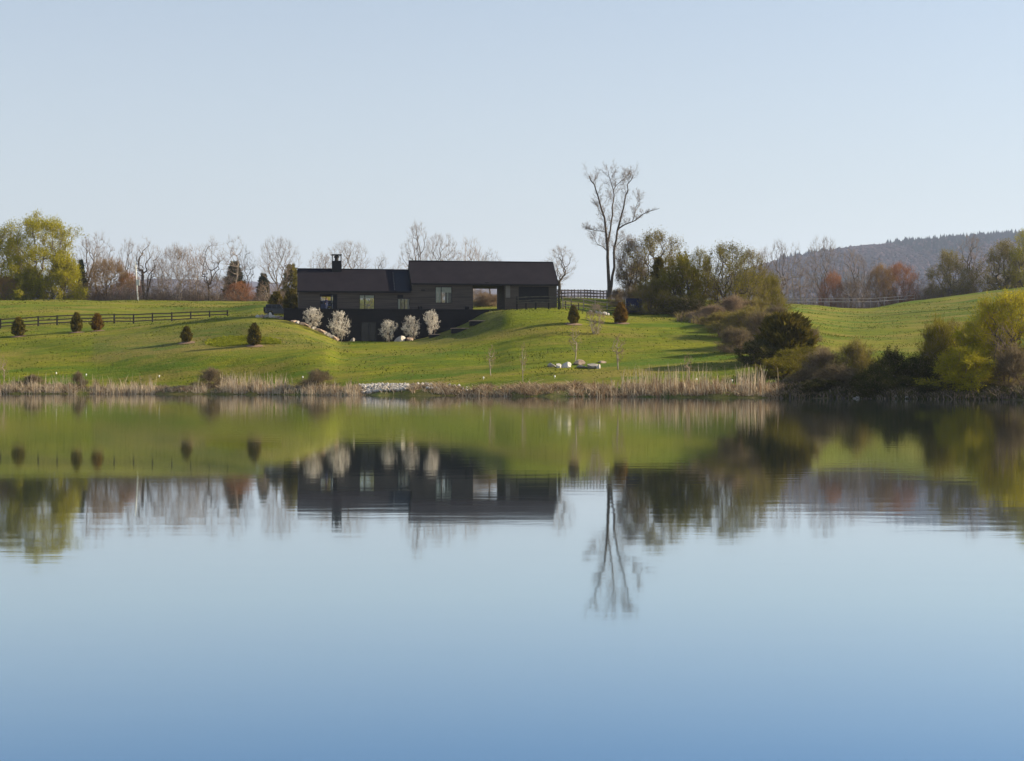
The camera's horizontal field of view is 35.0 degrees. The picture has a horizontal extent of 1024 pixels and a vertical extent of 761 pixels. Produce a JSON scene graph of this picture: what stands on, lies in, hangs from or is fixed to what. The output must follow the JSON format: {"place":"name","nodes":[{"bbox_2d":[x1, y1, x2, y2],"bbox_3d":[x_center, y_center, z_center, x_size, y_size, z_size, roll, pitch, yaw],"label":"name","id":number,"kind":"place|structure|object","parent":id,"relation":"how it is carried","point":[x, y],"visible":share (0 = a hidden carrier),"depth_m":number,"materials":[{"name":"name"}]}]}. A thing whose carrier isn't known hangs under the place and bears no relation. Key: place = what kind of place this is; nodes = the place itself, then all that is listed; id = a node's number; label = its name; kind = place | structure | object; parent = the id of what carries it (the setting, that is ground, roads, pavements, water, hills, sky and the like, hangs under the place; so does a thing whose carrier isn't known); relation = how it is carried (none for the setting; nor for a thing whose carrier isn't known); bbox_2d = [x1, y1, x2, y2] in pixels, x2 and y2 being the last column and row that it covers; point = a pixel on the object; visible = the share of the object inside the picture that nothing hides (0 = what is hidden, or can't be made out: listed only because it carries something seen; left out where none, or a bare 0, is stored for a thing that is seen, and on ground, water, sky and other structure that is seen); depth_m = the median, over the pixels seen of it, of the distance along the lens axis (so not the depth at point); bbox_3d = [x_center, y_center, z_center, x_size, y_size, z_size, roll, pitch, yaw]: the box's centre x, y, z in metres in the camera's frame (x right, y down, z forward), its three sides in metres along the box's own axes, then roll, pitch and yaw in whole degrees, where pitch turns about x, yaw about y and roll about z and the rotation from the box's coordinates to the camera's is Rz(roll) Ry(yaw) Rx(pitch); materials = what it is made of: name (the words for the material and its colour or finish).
{"place":"outdoors","nodes":[
{"label":"outdoors","id":0,"kind":"place"},
{"bbox_2d":[35,278,685,300],"bbox_3d":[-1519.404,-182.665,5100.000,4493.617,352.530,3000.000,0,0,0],"label":"hills","id":1,"kind":"structure","parent":0,"point":[254,284],"depth_m":5157.44,"materials":[{"name":"plant"}]},
{"bbox_2d":[0,394,1023,760],"bbox_3d":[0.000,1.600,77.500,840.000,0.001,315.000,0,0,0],"label":"water","id":2,"kind":"structure","parent":0,"point":[346,578],"depth_m":13.12,"materials":[{"name":"blue liquid"}]},
{"bbox_2d":[0,287,1023,399],"bbox_3d":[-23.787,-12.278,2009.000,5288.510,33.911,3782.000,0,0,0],"label":"ground","id":3,"kind":"structure","parent":0,"point":[171,358],"depth_m":208.40,"materials":[{"name":"green plant"}]},
{"bbox_2d":[0,276,16,299],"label":"shrub","id":4,"kind":"object","parent":3,"relation":"on","point":[3,281],"visible":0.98,"depth_m":345.32,"materials":[{"name":"grey plant"}]},
{"bbox_2d":[0,224,25,299],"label":"leafy tree","id":5,"kind":"object","parent":3,"relation":"on","point":[9,235],"visible":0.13,"depth_m":358.78,"materials":[{"name":"green plant"}]},
{"bbox_2d":[0,264,48,299],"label":"leafy tree","id":6,"kind":"object","parent":3,"relation":"on","point":[20,294],"visible":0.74,"depth_m":346.69,"materials":[{"name":"green plant"}]},
{"bbox_2d":[0,209,88,298],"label":"leafy tree","id":7,"kind":"object","parent":3,"relation":"on","point":[35,226],"visible":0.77,"depth_m":349.76,"materials":[{"name":"green plant"}]},
{"bbox_2d":[24,253,91,299],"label":"leafy tree","id":8,"kind":"object","parent":3,"relation":"on","point":[63,278],"visible":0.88,"depth_m":346.59,"materials":[{"name":"green plant"}]},
{"bbox_2d":[72,233,101,293],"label":"bare tree","id":9,"kind":"object","parent":3,"relation":"on","point":[86,249],"visible":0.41,"depth_m":379.14,"materials":[{"name":"grey plant"}]},
{"bbox_2d":[82,255,134,300],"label":"budding tree","id":10,"kind":"object","parent":3,"relation":"on","point":[120,268],"visible":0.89,"depth_m":354.90,"materials":[{"name":"brown plant"}]},
{"bbox_2d":[0,310,227,328],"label":"rail fence","id":11,"kind":"object","parent":3,"relation":"on","point":[113,318],"visible":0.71,"depth_m":255.25,"materials":[{"name":"brown wood"}]},
{"bbox_2d":[108,280,165,300],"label":"shrub","id":12,"kind":"object","parent":3,"relation":"on","point":[139,291],"visible":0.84,"depth_m":349.14,"materials":[{"name":"brown plant"}]},
{"bbox_2d":[128,240,161,298],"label":"bare tree","id":13,"kind":"object","parent":3,"relation":"on","point":[142,270],"visible":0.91,"depth_m":353.58,"materials":[{"name":"grey plant"}]},
{"bbox_2d":[144,247,178,300],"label":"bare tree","id":14,"kind":"object","parent":3,"relation":"on","point":[163,262],"visible":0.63,"depth_m":355.32,"materials":[{"name":"grey plant"}]},
{"bbox_2d":[150,239,203,300],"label":"bare tree","id":15,"kind":"object","parent":3,"relation":"on","point":[178,288],"visible":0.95,"depth_m":351.36,"materials":[{"name":"grey plant"}]},
{"bbox_2d":[173,244,218,300],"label":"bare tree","id":16,"kind":"object","parent":3,"relation":"on","point":[189,266],"visible":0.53,"depth_m":357.69,"materials":[{"name":"grey plant"}]},
{"bbox_2d":[187,366,233,386],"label":"shore shrub","id":17,"kind":"object","parent":3,"relation":"on","point":[210,374],"visible":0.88,"depth_m":190.21,"materials":[{"name":"brown plant"}]},
{"bbox_2d":[196,236,230,300],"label":"bare tree","id":18,"kind":"object","parent":3,"relation":"on","point":[210,270],"visible":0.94,"depth_m":351.62,"materials":[{"name":"grey plant"}]},
{"bbox_2d":[187,273,240,300],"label":"shrub","id":19,"kind":"object","parent":3,"relation":"on","point":[207,290],"visible":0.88,"depth_m":349.22,"materials":[{"name":"brown plant"}]},
{"bbox_2d":[219,234,248,300],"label":"bare tree","id":20,"kind":"object","parent":3,"relation":"on","point":[236,266],"visible":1,"depth_m":349.86,"materials":[{"name":"grey plant"}]},
{"bbox_2d":[220,260,251,300],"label":"spruce tree","id":21,"kind":"object","parent":3,"relation":"on","point":[231,275],"visible":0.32,"depth_m":376.93,"materials":[{"name":"green plant"}]},
{"bbox_2d":[223,281,255,300],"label":"shrub","id":22,"kind":"object","parent":3,"relation":"on","point":[243,290],"visible":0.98,"depth_m":347.28,"materials":[{"name":"brown plant"}]},
{"bbox_2d":[204,335,281,346],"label":"ground cover","id":23,"kind":"object","parent":3,"relation":"on","point":[224,341],"visible":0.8,"depth_m":213.49,"materials":[{"name":"green plant"}]},
{"bbox_2d":[247,344,262,346],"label":"mulch ring","id":24,"kind":"object","parent":3,"relation":"on","point":[259,345],"visible":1,"depth_m":210.33,"materials":[{"name":"brown soil"}]},
{"bbox_2d":[246,323,262,344],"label":"cone evergreen","id":25,"kind":"object","parent":24,"relation":"on","point":[254,336],"visible":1,"depth_m":210.33,"materials":[{"name":"green plant"}]},
{"bbox_2d":[257,235,298,290],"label":"bare tree","id":26,"kind":"object","parent":3,"relation":"on","point":[278,265],"visible":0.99,"depth_m":355.75,"materials":[{"name":"grey plant"}]},
{"bbox_2d":[280,262,296,297],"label":"pine tree","id":27,"kind":"object","parent":3,"relation":"on","point":[293,272],"visible":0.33,"depth_m":379.02,"materials":[{"name":"green plant"}]},
{"bbox_2d":[281,288,297,307],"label":"juniper shrub","id":28,"kind":"object","parent":3,"relation":"on","point":[290,300],"visible":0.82,"depth_m":257.32,"materials":[{"name":"green plant"}]},
{"bbox_2d":[295,368,341,386],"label":"shore shrub","id":29,"kind":"object","parent":3,"relation":"on","point":[316,374],"visible":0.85,"depth_m":182.86,"materials":[{"name":"brown plant"}]},
{"bbox_2d":[326,311,349,341],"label":"flowering shrub","id":30,"kind":"object","parent":3,"relation":"on","point":[339,327],"visible":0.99,"depth_m":225.30,"materials":[{"name":"white plant"}]},
{"bbox_2d":[321,240,370,268],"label":"bare tree","id":31,"kind":"object","parent":3,"relation":"on","point":[348,258],"visible":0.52,"depth_m":304.38,"materials":[{"name":"grey plant"}]},
{"bbox_2d":[0,362,778,397],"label":"reeds","id":32,"kind":"object","parent":3,"relation":"on","point":[135,388],"visible":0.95,"depth_m":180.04,"materials":[{"name":"beige plant"}]},
{"bbox_2d":[0,379,814,397],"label":"dead grass","id":33,"kind":"structure","parent":3,"relation":"on","point":[508,389],"depth_m":167.82,"materials":[{"name":"beige plant"}]},
{"bbox_2d":[397,223,428,268],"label":"bare tree","id":34,"kind":"object","parent":3,"relation":"on","point":[417,244],"visible":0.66,"depth_m":324.43,"materials":[{"name":"grey plant"}]},
{"bbox_2d":[359,382,467,393],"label":"stone bank","id":35,"kind":"structure","parent":3,"relation":"on","point":[369,387],"depth_m":176.96,"materials":[{"name":"grey stone"}]},
{"bbox_2d":[283,254,558,341],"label":"dark house","id":36,"kind":"structure","parent":3,"relation":"on","point":[418,285],"depth_m":232.74,"materials":[{"name":"black wood"}]},
{"bbox_2d":[361,321,375,340],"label":"basement door","id":37,"kind":"structure","parent":36,"relation":"in","point":[368,329],"depth_m":229.47,"materials":[{"name":"grey glass"}]},
{"bbox_2d":[519,287,548,301],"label":"window","id":38,"kind":"structure","parent":36,"relation":"in","point":[523,291],"depth_m":234.62,"materials":[{"name":"black glass"}]},
{"bbox_2d":[422,233,461,260],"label":"bare tree","id":39,"kind":"object","parent":3,"relation":"on","point":[440,258],"visible":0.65,"depth_m":319.71,"materials":[{"name":"grey plant"}]},
{"bbox_2d":[473,292,496,306],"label":"shrub","id":40,"kind":"object","parent":3,"relation":"on","point":[488,300],"visible":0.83,"depth_m":251.00,"materials":[{"name":"brown plant"}]},
{"bbox_2d":[68,279,978,307],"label":"brushwood","id":41,"kind":"object","parent":3,"relation":"on","point":[203,296],"visible":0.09,"depth_m":355.22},
{"bbox_2d":[516,295,559,309],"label":"rail fence","id":42,"kind":"object","parent":3,"relation":"on","point":[535,299],"visible":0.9,"depth_m":224.89,"materials":[{"name":"black wood"}]},
{"bbox_2d":[539,245,575,295],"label":"bare tree","id":43,"kind":"object","parent":3,"relation":"on","point":[560,274],"visible":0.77,"depth_m":299.54,"materials":[{"name":"grey plant"}]},
{"bbox_2d":[586,303,605,333],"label":"young tree","id":44,"kind":"object","parent":3,"relation":"on","point":[592,320],"visible":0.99,"depth_m":206.82,"materials":[{"name":"beige plant"}]},
{"bbox_2d":[582,161,658,296],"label":"bare tree","id":45,"kind":"object","parent":3,"relation":"on","point":[607,246],"visible":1,"depth_m":257.74,"materials":[{"name":"grey plant"}]},
{"bbox_2d":[614,235,649,296],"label":"orchard tree","id":46,"kind":"object","parent":3,"relation":"on","point":[620,266],"visible":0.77,"depth_m":261.40,"materials":[{"name":"green plant"}]},
{"bbox_2d":[616,227,686,305],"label":"orchard tree","id":47,"kind":"object","parent":3,"relation":"on","point":[648,244],"visible":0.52,"depth_m":260.62,"materials":[{"name":"green plant"}]},
{"bbox_2d":[627,274,681,314],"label":"shrub","id":48,"kind":"object","parent":3,"relation":"on","point":[651,287],"visible":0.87,"depth_m":238.65,"materials":[{"name":"green plant"}]},
{"bbox_2d":[651,242,709,312],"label":"orchard tree","id":49,"kind":"object","parent":3,"relation":"on","point":[677,281],"visible":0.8,"depth_m":238.30,"materials":[{"name":"green plant"}]},
{"bbox_2d":[653,294,720,316],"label":"shrub","id":50,"kind":"object","parent":3,"relation":"on","point":[689,303],"visible":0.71,"depth_m":230.87,"materials":[{"name":"brown plant"}]},
{"bbox_2d":[685,245,720,307],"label":"orchard tree","id":51,"kind":"object","parent":3,"relation":"on","point":[699,261],"visible":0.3,"depth_m":245.62,"materials":[{"name":"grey plant"}]},
{"bbox_2d":[682,303,727,321],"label":"shrub","id":52,"kind":"object","parent":3,"relation":"on","point":[711,309],"visible":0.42,"depth_m":221.38,"materials":[{"name":"brown plant"}]},
{"bbox_2d":[674,308,752,349],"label":"dry brush","id":53,"kind":"object","parent":3,"relation":"on","point":[695,320],"visible":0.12,"depth_m":219.97,"materials":[{"name":"beige plant"}]},
{"bbox_2d":[699,310,731,325],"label":"shrub","id":54,"kind":"object","parent":3,"relation":"on","point":[717,316],"visible":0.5,"depth_m":215.42,"materials":[{"name":"brown plant"}]},
{"bbox_2d":[704,294,754,314],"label":"shrub","id":55,"kind":"object","parent":3,"relation":"on","point":[733,303],"visible":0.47,"depth_m":225.16,"materials":[{"name":"brown plant"}]},
{"bbox_2d":[699,305,761,336],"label":"shrub","id":56,"kind":"object","parent":3,"relation":"on","point":[737,317],"visible":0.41,"depth_m":204.45,"materials":[{"name":"brown plant"}]},
{"bbox_2d":[697,237,765,305],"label":"orchard tree","id":57,"kind":"object","parent":3,"relation":"on","point":[725,258],"visible":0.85,"depth_m":238.72,"materials":[{"name":"green plant"}]},
{"bbox_2d":[713,324,755,353],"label":"shrub","id":58,"kind":"object","parent":3,"relation":"on","point":[733,336],"visible":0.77,"depth_m":189.53,"materials":[{"name":"brown plant"}]},
{"bbox_2d":[728,246,770,304],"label":"orchard tree","id":59,"kind":"object","parent":3,"relation":"on","point":[752,256],"visible":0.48,"depth_m":249.61,"materials":[{"name":"green plant"}]},
{"bbox_2d":[739,306,771,344],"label":"shrub","id":60,"kind":"object","parent":3,"relation":"on","point":[757,317],"visible":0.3,"depth_m":195.33,"materials":[{"name":"brown plant"}]},
{"bbox_2d":[731,336,788,364],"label":"shrub","id":61,"kind":"object","parent":3,"relation":"on","point":[758,350],"visible":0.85,"depth_m":177.32,"materials":[{"name":"green plant"}]},
{"bbox_2d":[751,269,795,310],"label":"shrub","id":62,"kind":"object","parent":3,"relation":"on","point":[773,289],"visible":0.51,"depth_m":254.22,"materials":[{"name":"green plant"}]},
{"bbox_2d":[751,354,802,377],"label":"shrub","id":63,"kind":"object","parent":3,"relation":"on","point":[774,371],"visible":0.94,"depth_m":163.42,"materials":[{"name":"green plant"}]},
{"bbox_2d":[765,239,791,295],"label":"bare tree","id":64,"kind":"object","parent":3,"relation":"on","point":[784,254],"visible":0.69,"depth_m":409.96,"materials":[{"name":"grey plant"}]},
{"bbox_2d":[753,309,819,357],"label":"juniper shrub","id":65,"kind":"object","parent":3,"relation":"on","point":[784,328],"visible":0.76,"depth_m":178.13,"materials":[{"name":"green plant"}]},
{"bbox_2d":[774,344,828,371],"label":"shrub","id":66,"kind":"object","parent":3,"relation":"on","point":[795,354],"visible":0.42,"depth_m":167.27,"materials":[{"name":"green plant"}]},
{"bbox_2d":[782,365,824,382],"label":"shrub","id":67,"kind":"object","parent":3,"relation":"on","point":[801,376],"visible":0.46,"depth_m":154.67,"materials":[{"name":"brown plant"}]},
{"bbox_2d":[795,377,844,392],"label":"shrub","id":68,"kind":"object","parent":3,"relation":"on","point":[820,386],"visible":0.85,"depth_m":147.99,"materials":[{"name":"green plant"}]},
{"bbox_2d":[802,233,841,303],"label":"bare tree","id":69,"kind":"object","parent":3,"relation":"on","point":[820,266],"visible":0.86,"depth_m":401.63,"materials":[{"name":"grey plant"}]},
{"bbox_2d":[780,345,866,377],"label":"shrub","id":70,"kind":"object","parent":3,"relation":"on","point":[824,355],"visible":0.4,"depth_m":157.14,"materials":[{"name":"brown plant"}]},
{"bbox_2d":[817,270,847,307],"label":"budding tree","id":71,"kind":"object","parent":3,"relation":"on","point":[835,281],"visible":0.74,"depth_m":395.39,"materials":[{"name":"brown plant"}]},
{"bbox_2d":[805,362,867,389],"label":"shrub","id":72,"kind":"object","parent":3,"relation":"on","point":[843,374],"visible":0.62,"depth_m":149.43,"materials":[{"name":"brown plant"}]},
{"bbox_2d":[816,336,882,381],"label":"shrub","id":73,"kind":"object","parent":3,"relation":"on","point":[855,353],"visible":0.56,"depth_m":155.28,"materials":[{"name":"green plant"}]},
{"bbox_2d":[785,295,914,307],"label":"rail fence","id":74,"kind":"object","parent":3,"relation":"on","point":[870,301],"visible":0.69,"depth_m":390.89,"materials":[{"name":"brown wood"}]},
{"bbox_2d":[835,248,865,306],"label":"bare tree","id":75,"kind":"object","parent":3,"relation":"on","point":[848,269],"visible":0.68,"depth_m":401.52,"materials":[{"name":"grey plant"}]},
{"bbox_2d":[823,277,880,307],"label":"thicket","id":76,"kind":"object","parent":3,"relation":"on","point":[848,287],"visible":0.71,"depth_m":392.52,"materials":[{"name":"brown plant"}]},
{"bbox_2d":[849,362,893,388],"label":"shrub","id":77,"kind":"object","parent":3,"relation":"on","point":[874,370],"visible":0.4,"depth_m":146.45,"materials":[{"name":"green plant"}]},
{"bbox_2d":[849,373,905,397],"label":"shrub","id":78,"kind":"object","parent":3,"relation":"on","point":[875,383],"visible":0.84,"depth_m":143.52,"materials":[{"name":"green plant"}]},
{"bbox_2d":[864,262,897,307],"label":"budding tree","id":79,"kind":"object","parent":3,"relation":"on","point":[875,273],"visible":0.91,"depth_m":395.04,"materials":[{"name":"brown plant"}]},
{"bbox_2d":[868,345,925,382],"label":"shrub","id":80,"kind":"object","parent":3,"relation":"on","point":[888,360],"visible":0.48,"depth_m":149.22,"materials":[{"name":"green plant"}]},
{"bbox_2d":[874,261,920,303],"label":"budding tree","id":81,"kind":"object","parent":3,"relation":"on","point":[899,278],"visible":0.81,"depth_m":396.65,"materials":[{"name":"brown plant"}]},
{"bbox_2d":[773,377,1023,399],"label":"undergrowth","id":82,"kind":"object","parent":3,"relation":"on","point":[1001,393],"visible":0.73,"depth_m":140.82,"materials":[{"name":"brown plant"}]},
{"bbox_2d":[882,375,925,389],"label":"shrub","id":83,"kind":"object","parent":3,"relation":"on","point":[904,379],"visible":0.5,"depth_m":143.99,"materials":[{"name":"green plant"}]},
{"bbox_2d":[895,352,941,383],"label":"shrub","id":84,"kind":"object","parent":3,"relation":"on","point":[924,369],"visible":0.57,"depth_m":149.16,"materials":[{"name":"green plant"}]},
{"bbox_2d":[913,381,970,391],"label":"shrub","id":85,"kind":"object","parent":3,"relation":"on","point":[926,387],"visible":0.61,"depth_m":140.57,"materials":[{"name":"green plant"}]},
{"bbox_2d":[915,308,976,380],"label":"shrub","id":86,"kind":"object","parent":3,"relation":"on","point":[940,332],"visible":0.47,"depth_m":152.29,"materials":[{"name":"green plant"}]},
{"bbox_2d":[922,247,977,298],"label":"leafy tree","id":87,"kind":"object","parent":3,"relation":"on","point":[948,264],"visible":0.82,"depth_m":400.43,"materials":[{"name":"green plant"}]},
{"bbox_2d":[913,344,1013,392],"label":"willow shrub","id":88,"kind":"object","parent":3,"relation":"on","point":[961,368],"visible":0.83,"depth_m":140.91,"materials":[{"name":"green plant"}]},
{"bbox_2d":[939,309,1011,382],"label":"willow shrub","id":89,"kind":"object","parent":3,"relation":"on","point":[958,337],"visible":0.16,"depth_m":149.77,"materials":[{"name":"green plant"}]},
{"bbox_2d":[958,234,993,288],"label":"bare tree","id":90,"kind":"object","parent":3,"relation":"on","point":[970,253],"visible":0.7,"depth_m":408.14,"materials":[{"name":"grey plant"}]},
{"bbox_2d":[959,286,1023,380],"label":"willow tree","id":91,"kind":"object","parent":3,"relation":"on","point":[1010,323],"visible":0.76,"depth_m":145.56,"materials":[{"name":"green plant"}]},
{"bbox_2d":[970,237,1023,291],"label":"leafy tree","id":92,"kind":"object","parent":3,"relation":"on","point":[997,258],"visible":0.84,"depth_m":398.36,"materials":[{"name":"green plant"}]},
{"bbox_2d":[971,339,1023,389],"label":"shrub","id":93,"kind":"object","parent":3,"relation":"on","point":[1010,368],"visible":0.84,"depth_m":139.45,"materials":[{"name":"brown plant"}]},
{"bbox_2d":[1000,227,1023,288],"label":"leafy tree","id":94,"kind":"object","parent":3,"relation":"on","point":[1018,252],"visible":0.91,"depth_m":395.97,"materials":[{"name":"green plant"}]},
{"bbox_2d":[0,0,1023,291],"label":"sky","id":95,"kind":"structure","parent":0,"point":[311,124],"materials":[{"name":"blue"}]},
{"bbox_3d":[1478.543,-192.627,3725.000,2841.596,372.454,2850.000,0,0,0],"label":"hills","id":96,"kind":"structure","parent":0,"visible":0},
{"bbox_2d":[712,236,1023,307],"bbox_3d":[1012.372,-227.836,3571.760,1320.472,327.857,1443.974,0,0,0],"label":"hill forest","id":97,"kind":"object","parent":96,"relation":"on","point":[888,254],"visible":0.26,"depth_m":3562.55,"materials":[{"name":"plant"}]},
{"bbox_2d":[780,229,1023,285],"bbox_3d":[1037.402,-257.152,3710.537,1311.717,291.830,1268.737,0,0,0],"label":"hill conifers","id":98,"kind":"object","parent":96,"relation":"on","point":[987,239],"visible":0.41,"depth_m":3796.37,"materials":[{"name":"plant"}]},
{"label":"mulch ring","id":99,"kind":"object","parent":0,"visible":0},
{"bbox_2d":[9,316,27,335],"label":"cone evergreen","id":100,"kind":"object","parent":99,"relation":"on","point":[18,328],"visible":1,"depth_m":234.23,"materials":[{"name":"green plant"}]},
{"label":"mulch ring","id":101,"kind":"object","parent":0,"visible":0},
{"bbox_2d":[612,302,628,322],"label":"cone evergreen","id":102,"kind":"object","parent":101,"relation":"on","point":[620,314],"visible":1,"depth_m":216.99,"materials":[{"name":"brown plant"}]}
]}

